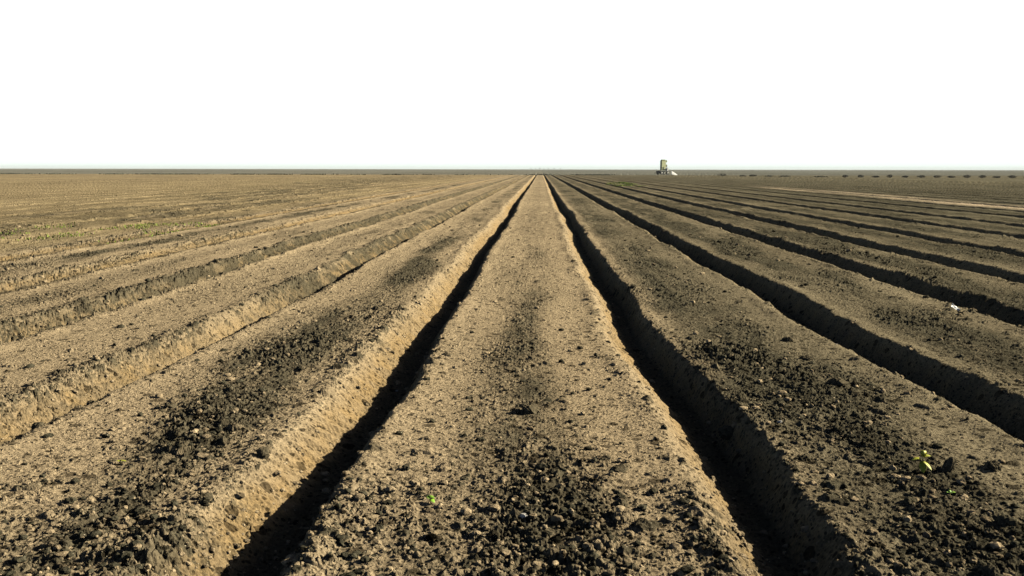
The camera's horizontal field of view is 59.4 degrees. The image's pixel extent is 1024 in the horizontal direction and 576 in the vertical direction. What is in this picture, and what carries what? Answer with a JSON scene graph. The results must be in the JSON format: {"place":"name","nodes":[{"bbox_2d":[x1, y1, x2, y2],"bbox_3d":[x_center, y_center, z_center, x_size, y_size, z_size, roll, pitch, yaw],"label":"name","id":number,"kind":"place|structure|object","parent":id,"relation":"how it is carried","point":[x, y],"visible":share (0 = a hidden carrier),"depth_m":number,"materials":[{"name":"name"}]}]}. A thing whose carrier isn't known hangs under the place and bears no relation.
{"place":"outdoors","nodes":[
{"label":"outdoors","id":0,"kind":"place"},
{"bbox_2d":[0,169,1023,575],"bbox_3d":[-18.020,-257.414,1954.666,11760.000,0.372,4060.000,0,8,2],"label":"ground","id":1,"kind":"structure","parent":0,"point":[536,223],"depth_m":7.51,"materials":[{"name":"soil"}]},
{"bbox_2d":[31,422,43,428],"bbox_3d":[-2.916,0.855,5.529,0.082,0.067,0.053,-5,9,-35],"label":"soil clod","id":2,"kind":"object","parent":1,"relation":"on","point":[36,424],"visible":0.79,"depth_m":5.51,"materials":[{"name":"brown soil"}]},
{"bbox_2d":[0,222,219,243],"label":"green weeds","id":3,"kind":"object","parent":1,"relation":"on","point":[125,226],"visible":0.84,"depth_m":23.70,"materials":[{"name":"green plant"}]},
{"bbox_2d":[164,402,176,407],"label":"soil clod","id":4,"kind":"object","parent":1,"relation":"on","point":[170,405],"visible":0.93,"depth_m":5.96,"materials":[{"name":"brown soil"}]},
{"bbox_2d":[256,447,269,458],"bbox_3d":[-1.356,0.907,4.904,0.060,0.075,0.062,5,9,33],"label":"soil clod","id":5,"kind":"object","parent":1,"relation":"on","point":[263,453],"visible":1,"depth_m":4.89,"materials":[{"name":"brown soil"}]},
{"bbox_2d":[0,173,614,175],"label":"field edge weeds","id":6,"kind":"object","parent":1,"relation":"on","point":[307,174],"visible":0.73,"depth_m":241.46,"materials":[{"name":"green plant"}]},
{"bbox_2d":[427,495,434,502],"bbox_3d":[-0.387,1.005,4.268,0.044,0.032,0.041,0,8,2],"label":"seedling","id":7,"kind":"object","parent":1,"relation":"on","point":[431,497],"visible":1,"depth_m":4.27,"materials":[{"name":"green plant"}]},
{"bbox_2d":[0,223,1023,575],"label":"soil crumbs","id":8,"kind":"object","parent":1,"relation":"on","point":[596,521],"visible":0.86,"depth_m":4.23,"materials":[{"name":"brown soil"}]},
{"bbox_2d":[519,513,527,517],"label":"stone","id":9,"kind":"object","parent":1,"relation":"on","point":[523,515],"visible":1,"depth_m":4.04,"materials":[{"name":"grey stone"}]},
{"bbox_2d":[521,403,539,413],"bbox_3d":[0.118,0.812,5.881,0.119,0.123,0.132,6,9,36],"label":"soil clod","id":10,"kind":"object","parent":1,"relation":"on","point":[532,408],"visible":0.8,"depth_m":5.84,"materials":[{"name":"brown soil"}]},
{"bbox_2d":[601,455,610,459],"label":"soil clod","id":11,"kind":"object","parent":1,"relation":"on","point":[606,457],"visible":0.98,"depth_m":4.91,"materials":[{"name":"brown soil"}]},
{"bbox_2d":[613,464,627,472],"bbox_3d":[0.570,0.953,4.732,0.081,0.041,0.098,2,8,11],"label":"soil clod","id":12,"kind":"object","parent":1,"relation":"on","point":[622,468],"visible":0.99,"depth_m":4.72,"materials":[{"name":"brown soil"}]},
{"bbox_2d":[616,498,627,507],"bbox_3d":[0.515,1.016,4.229,0.058,0.043,0.076,-1,8,-7],"label":"soil clod","id":13,"kind":"object","parent":1,"relation":"on","point":[620,501],"visible":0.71,"depth_m":4.22,"materials":[{"name":"brown soil"}]},
{"bbox_2d":[605,182,640,186],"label":"yellow green weeds","id":14,"kind":"object","parent":1,"relation":"on","point":[626,183],"visible":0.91,"depth_m":96.79,"materials":[{"name":"plant"}]},
{"bbox_2d":[656,160,669,174],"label":"tank trailer","id":15,"kind":"object","parent":1,"relation":"on","point":[663,165],"visible":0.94,"depth_m":278.74,"materials":[{"name":"beige plastic"}]},
{"bbox_2d":[677,457,686,463],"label":"soil clod","id":16,"kind":"object","parent":1,"relation":"on","point":[681,459],"visible":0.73,"depth_m":4.86,"materials":[{"name":"brown soil"}]},
{"bbox_2d":[782,337,793,341],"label":"soil clod","id":17,"kind":"object","parent":1,"relation":"on","point":[786,339],"visible":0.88,"depth_m":8.39,"materials":[{"name":"brown soil"}]},
{"bbox_2d":[799,355,810,359],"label":"soil clod","id":18,"kind":"object","parent":1,"relation":"on","point":[805,357],"visible":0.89,"depth_m":7.58,"materials":[{"name":"brown soil"}]},
{"bbox_2d":[826,377,850,386],"bbox_3d":[2.413,0.717,6.665,0.156,0.124,0.162,7,10,44],"label":"soil clod","id":19,"kind":"object","parent":1,"relation":"on","point":[837,381],"visible":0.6,"depth_m":6.61,"materials":[{"name":"brown soil"}]},
{"bbox_2d":[912,450,931,472],"bbox_3d":[2.142,0.911,4.679,0.109,0.122,0.062,-1,8,-6],"label":"seedling","id":20,"kind":"object","parent":1,"relation":"on","point":[923,465],"visible":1,"depth_m":4.68,"materials":[{"name":"yellow plant"}]},
{"bbox_2d":[942,457,954,470],"bbox_3d":[2.292,0.937,4.719,0.058,0.101,0.072,-3,8,-20],"label":"soil clod","id":21,"kind":"object","parent":1,"relation":"on","point":[948,464],"visible":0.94,"depth_m":4.70,"materials":[{"name":"brown soil"}]},
{"bbox_2d":[951,303,959,310],"bbox_3d":[4.991,0.218,10.109,0.104,0.022,0.075,35,45,19],"label":"plastic scrap","id":22,"kind":"object","parent":1,"relation":"on","point":[955,307],"visible":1,"depth_m":10.11,"materials":[{"name":"white plastic"}]},
{"bbox_2d":[983,459,1000,471],"bbox_3d":[2.549,0.947,4.761,0.107,0.076,0.094,-7,10,-41],"label":"soil clod","id":23,"kind":"object","parent":1,"relation":"on","point":[994,465],"visible":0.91,"depth_m":4.74,"materials":[{"name":"brown soil"}]},
{"bbox_2d":[0,0,1023,169],"label":"sky","id":24,"kind":"structure","parent":0,"point":[85,84],"materials":[{"name":"white"}]}
]}

